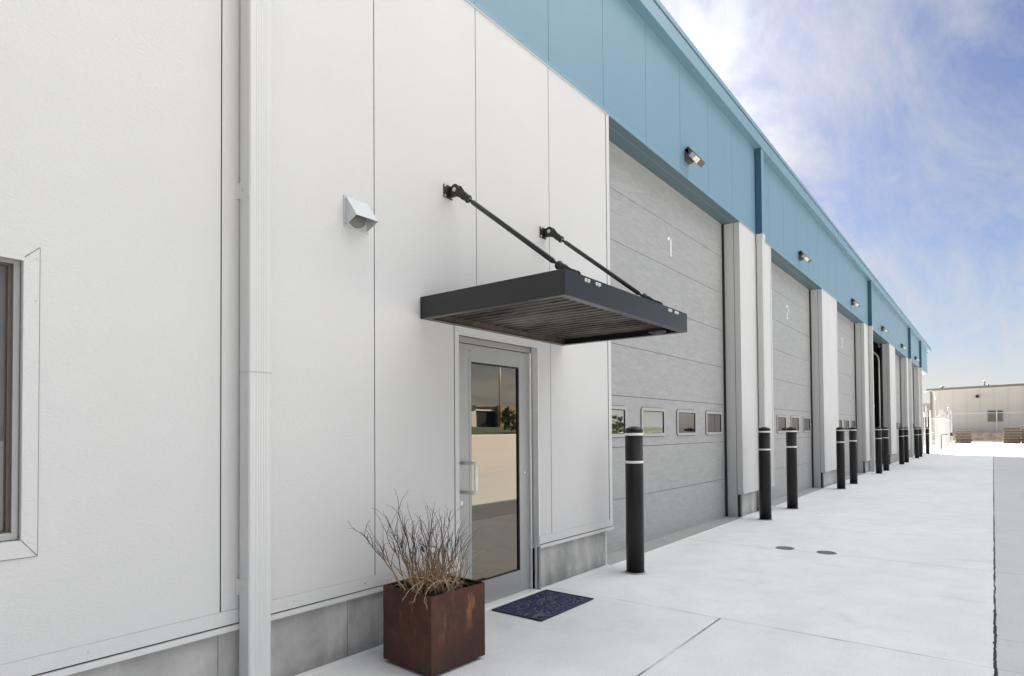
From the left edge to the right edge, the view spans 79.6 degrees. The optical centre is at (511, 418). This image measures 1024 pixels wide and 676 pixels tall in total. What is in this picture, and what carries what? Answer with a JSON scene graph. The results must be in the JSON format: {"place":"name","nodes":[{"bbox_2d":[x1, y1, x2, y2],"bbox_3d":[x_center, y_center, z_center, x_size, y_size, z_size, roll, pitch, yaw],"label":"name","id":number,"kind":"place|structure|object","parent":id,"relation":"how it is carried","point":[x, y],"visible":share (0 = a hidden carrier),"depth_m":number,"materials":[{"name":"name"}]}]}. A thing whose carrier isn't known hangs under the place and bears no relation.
{"place":"outdoors","nodes":[
{"label":"outdoors","id":0,"kind":"place"},
{"bbox_2d":[0,0,930,675],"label":"warehouse","id":1,"kind":"structure","parent":0,"point":[242,386],"depth_m":3.92,"materials":[{"name":"white paint"}]},
{"bbox_2d":[0,240,39,560],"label":"window","id":2,"kind":"structure","parent":1,"relation":"in","point":[11,253],"depth_m":2.56,"materials":[{"name":"grey metal"}]},
{"bbox_2d":[343,195,377,233],"bbox_3d":[-0.951,-1.299,3.890,0.115,0.199,0.194,-1,-1,38],"label":"vent hood","id":3,"kind":"object","parent":1,"relation":"attached to","point":[356,213],"visible":1,"depth_m":3.89,"materials":[{"name":"metal"}]},
{"bbox_2d":[457,343,532,603],"bbox_3d":[-0.086,0.454,5.056,0.219,2.086,1.009,-1,-1,38],"label":"entry door","id":4,"kind":"structure","parent":1,"relation":"in","point":[495,385],"depth_m":5.12,"materials":[{"name":"grey metal"}]},
{"bbox_2d":[420,184,686,345],"bbox_3d":[0.395,-1.214,4.705,1.229,1.062,1.835,-1,-1,38],"label":"door canopy","id":5,"kind":"object","parent":1,"relation":"attached to","point":[563,304],"visible":1,"depth_m":4.39,"materials":[{"name":"black metal"}]},
{"bbox_2d":[607,141,724,554],"bbox_3d":[2.142,-0.841,8.392,0.066,4.819,4.420,-1,-1,38],"label":"overhead door","id":6,"kind":"structure","parent":1,"relation":"in","point":[670,387],"depth_m":8.33,"materials":[{"name":"grey metal"}]},
{"bbox_2d":[684,146,704,166],"bbox_3d":[2.433,-3.483,8.186,0.237,0.275,0.154,-1,-1,38],"label":"wall light","id":7,"kind":"object","parent":1,"relation":"attached to","point":[691,156],"visible":1,"depth_m":8.15,"materials":[{"name":"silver metal"}]},
{"bbox_2d":[771,262,811,500],"bbox_3d":[5.898,-0.770,13.194,0.066,4.819,4.420,-1,-1,38],"label":"overhead door","id":8,"kind":"structure","parent":1,"relation":"in","point":[790,299],"depth_m":13.41,"materials":[{"name":"grey metal"}]},
{"bbox_2d":[798,250,811,262],"bbox_3d":[6.188,-3.412,12.987,0.237,0.275,0.154,-1,-1,38],"label":"wall light","id":9,"kind":"object","parent":1,"relation":"attached to","point":[802,256],"visible":1,"depth_m":12.95,"materials":[{"name":"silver metal"}]},
{"bbox_2d":[837,311,855,475],"bbox_3d":[9.654,-0.699,17.995,0.066,4.819,4.420,-1,-1,38],"label":"overhead door","id":10,"kind":"structure","parent":1,"relation":"in","point":[845,328],"depth_m":18.46,"materials":[{"name":"grey metal"}]},
{"bbox_2d":[851,298,860,307],"bbox_3d":[9.944,-3.341,17.788,0.237,0.275,0.154,-1,-1,38],"label":"wall light","id":11,"kind":"object","parent":1,"relation":"attached to","point":[856,303],"visible":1,"depth_m":17.75,"materials":[{"name":"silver metal"}]},
{"bbox_2d":[881,326,888,332],"bbox_3d":[13.700,-3.270,22.589,0.237,0.275,0.154,-1,-1,38],"label":"wall light","id":12,"kind":"object","parent":1,"relation":"attached to","point":[883,328],"visible":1,"depth_m":22.54,"materials":[{"name":"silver metal"}]},
{"bbox_2d":[895,355,900,458],"bbox_3d":[17.165,-0.557,27.597,0.066,4.819,4.420,-1,-1,38],"label":"overhead door","id":13,"kind":"structure","parent":1,"relation":"in","point":[897,361],"depth_m":28.47,"materials":[{"name":"grey metal"}]},
{"bbox_2d":[912,367,913,453],"bbox_3d":[20.921,-0.486,32.398,0.066,4.819,4.420,-1,-1,38],"label":"overhead door","id":14,"kind":"structure","parent":1,"relation":"in","point":[912,367],"depth_m":33.81,"materials":[{"name":"grey metal"}]},
{"bbox_2d":[310,441,1023,675],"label":"pavement","id":15,"kind":"structure","parent":0,"point":[920,572],"depth_m":5.18,"materials":[{"name":"concrete"}]},
{"bbox_2d":[383,573,484,675],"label":"planter","id":16,"kind":"object","parent":15,"relation":"on","point":[441,632],"visible":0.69,"depth_m":3.66,"materials":[{"name":"metal"}]},
{"bbox_2d":[348,488,484,605],"bbox_3d":[-0.606,0.753,3.778,0.932,0.690,0.608,0,-1,-29],"label":"dried shrub","id":17,"kind":"object","parent":16,"relation":"on","point":[430,580],"visible":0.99,"depth_m":3.77,"materials":[{"name":"brown plant"}]},
{"bbox_2d":[492,589,593,621],"bbox_3d":[0.261,1.511,5.002,0.484,0.012,0.756,-1,-1,38],"label":"doormat","id":18,"kind":"object","parent":15,"relation":"on","point":[543,605],"visible":1,"depth_m":4.96,"materials":[{"name":"blue carpet"}]},
{"bbox_2d":[624,426,646,574],"bbox_3d":[1.224,0.807,6.141,0.218,1.455,0.218,-1,-1,38],"label":"bollard","id":19,"kind":"object","parent":15,"relation":"on","point":[634,488],"visible":1,"depth_m":6.07,"materials":[{"name":"metal"}]},
{"bbox_2d":[758,427,772,520],"bbox_3d":[3.966,0.859,9.645,0.218,1.455,0.218,-1,-1,38],"label":"bollard","id":20,"kind":"object","parent":15,"relation":"on","point":[764,457],"visible":1,"depth_m":9.57,"materials":[{"name":"metal"}]},
{"bbox_2d":[775,546,793,549],"bbox_3d":[3.245,1.541,7.311,0.208,0.004,0.208,-1,-1,38],"label":"cleanout lid","id":21,"kind":"object","parent":15,"relation":"on","point":[785,547],"visible":1,"depth_m":7.33,"materials":[{"name":"metal"}]},
{"bbox_2d":[786,427,798,508],"bbox_3d":[4.980,0.878,10.942,0.218,1.455,0.218,-1,-1,38],"label":"bollard","id":22,"kind":"object","parent":15,"relation":"on","point":[791,467],"visible":1,"depth_m":10.87,"materials":[{"name":"metal"}]},
{"bbox_2d":[817,551,836,553],"bbox_3d":[3.593,1.532,7.026,0.208,0.004,0.208,-1,-1,38],"label":"cleanout lid","id":23,"kind":"object","parent":15,"relation":"on","point":[826,552],"visible":1,"depth_m":7.02,"materials":[{"name":"metal"}]},
{"bbox_2d":[836,427,845,488],"bbox_3d":[7.722,0.929,14.447,0.218,1.455,0.218,-1,-1,38],"label":"bollard","id":24,"kind":"object","parent":15,"relation":"on","point":[840,448],"visible":1,"depth_m":14.38,"materials":[{"name":"metal"}]},
{"bbox_2d":[849,427,857,483],"bbox_3d":[8.736,0.949,15.743,0.218,1.455,0.218,-1,-1,38],"label":"bollard","id":25,"kind":"object","parent":15,"relation":"on","point":[853,455],"visible":1,"depth_m":15.67,"materials":[{"name":"metal"}]},
{"bbox_2d":[875,427,882,473],"bbox_3d":[11.477,1.001,19.248,0.218,1.455,0.218,-1,-1,38],"label":"bollard","id":26,"kind":"object","parent":15,"relation":"on","point":[878,443],"visible":1,"depth_m":19.18,"materials":[{"name":"metal"}]},
{"bbox_2d":[882,427,889,470],"bbox_3d":[12.491,1.020,20.544,0.218,1.455,0.218,-1,-1,38],"label":"bollard","id":27,"kind":"object","parent":15,"relation":"on","point":[885,432],"visible":1,"depth_m":20.47,"materials":[{"name":"metal"}]},
{"bbox_2d":[898,427,904,464],"bbox_3d":[15.233,1.072,24.049,0.218,1.455,0.218,-1,-1,38],"label":"bollard","id":28,"kind":"object","parent":15,"relation":"on","point":[901,445],"visible":1,"depth_m":23.98,"materials":[{"name":"metal"}]},
{"bbox_2d":[904,427,909,462],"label":"bollard","id":29,"kind":"object","parent":15,"relation":"on","point":[906,446],"visible":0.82,"depth_m":25.27,"materials":[{"name":"metal"}]},
{"bbox_2d":[914,427,918,457],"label":"bollard","id":30,"kind":"object","parent":15,"relation":"on","point":[916,436],"visible":0.97,"depth_m":28.78,"materials":[{"name":"metal"}]},
{"bbox_2d":[918,427,921,456],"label":"bollard","id":31,"kind":"object","parent":15,"relation":"on","point":[920,441],"visible":0.78,"depth_m":30.07,"materials":[{"name":"metal"}]},
{"bbox_2d":[923,405,927,451],"bbox_3d":[24.116,0.601,35.825,0.240,2.750,0.240,-1,-1,38],"label":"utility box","id":32,"kind":"object","parent":15,"relation":"on","point":[925,413],"visible":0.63,"depth_m":35.83,"materials":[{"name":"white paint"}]},
{"bbox_2d":[925,427,929,453],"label":"bollard","id":33,"kind":"object","parent":15,"relation":"on","point":[927,440],"visible":1,"depth_m":33.58,"materials":[{"name":"metal"}]},
{"bbox_2d":[929,410,949,451],"bbox_3d":[29.360,0.828,41.678,0.497,2.460,14.156,-1,-1,39],"label":"yard fence","id":34,"kind":"object","parent":15,"relation":"on","point":[942,426],"visible":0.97,"depth_m":38.41,"materials":[{"name":"white paint"}]},
{"bbox_2d":[924,440,1010,441],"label":"kerb","id":35,"kind":"structure","parent":15,"relation":"on","point":[980,441],"depth_m":61.80,"materials":[{"name":"beige concrete"}]},
{"bbox_2d":[660,0,1023,403],"label":"sky","id":36,"kind":"structure","parent":0,"point":[903,120],"materials":[{"name":"blue"}]},
{"bbox_2d":[924,442,950,451],"bbox_3d":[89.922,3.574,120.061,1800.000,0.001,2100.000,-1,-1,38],"label":"ground","id":37,"kind":"structure","parent":0,"point":[932,444],"depth_m":61.74,"materials":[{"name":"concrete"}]},
{"bbox_2d":[923,403,929,432],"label":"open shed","id":38,"kind":"structure","parent":37,"relation":"on","point":[928,406],"depth_m":79.16,"materials":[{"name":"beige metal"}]},
{"bbox_2d":[939,407,952,444],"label":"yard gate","id":39,"kind":"structure","parent":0,"point":[951,419],"depth_m":52.21,"materials":[{"name":"white metal"}]},
{"bbox_2d":[924,432,1023,439],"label":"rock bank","id":40,"kind":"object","parent":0,"point":[986,436],"visible":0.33,"depth_m":62.74,"materials":[{"name":"stone"}]},
{"bbox_2d":[941,410,1023,432],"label":"chain link fence","id":41,"kind":"object","parent":40,"relation":"on","point":[996,418],"visible":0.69,"depth_m":63.30,"materials":[{"name":"metal"}]},
{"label":"parking lot","id":42,"kind":"structure","parent":0,"visible":0},
{"bbox_2d":[926,380,1023,432],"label":"metal shed building","id":43,"kind":"structure","parent":42,"relation":"on","point":[980,400],"depth_m":67.60,"materials":[{"name":"beige metal"}]},
{"bbox_2d":[987,410,1002,421],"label":"louvred window","id":44,"kind":"structure","parent":43,"relation":"in","point":[999,415],"depth_m":66.79,"materials":[{"name":"black paint"}]},
{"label":"pallet","id":45,"kind":"object","parent":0,"visible":0},
{"bbox_2d":[954,432,970,433],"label":"pallet","id":46,"kind":"object","parent":45,"relation":"on","point":[962,433],"visible":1,"depth_m":56.28,"materials":[{"name":"brown wood"}]},
{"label":"pallet","id":47,"kind":"object","parent":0,"visible":0},
{"bbox_2d":[1003,440,1020,441],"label":"pallet","id":48,"kind":"object","parent":47,"relation":"on","point":[1012,440],"visible":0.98,"depth_m":54.33,"materials":[{"name":"brown wood"}]},
{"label":"pallet","id":49,"kind":"object","parent":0,"visible":0},
{"bbox_2d":[1003,435,1020,436],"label":"pallet","id":50,"kind":"object","parent":49,"relation":"on","point":[1012,436],"visible":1,"depth_m":54.42,"materials":[{"name":"brown wood"}]},
{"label":"pallet","id":51,"kind":"object","parent":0,"visible":0},
{"bbox_2d":[1003,432,1020,433],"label":"pallet","id":52,"kind":"object","parent":51,"relation":"on","point":[1011,432],"visible":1,"depth_m":54.49,"materials":[{"name":"brown wood"}]}
]}

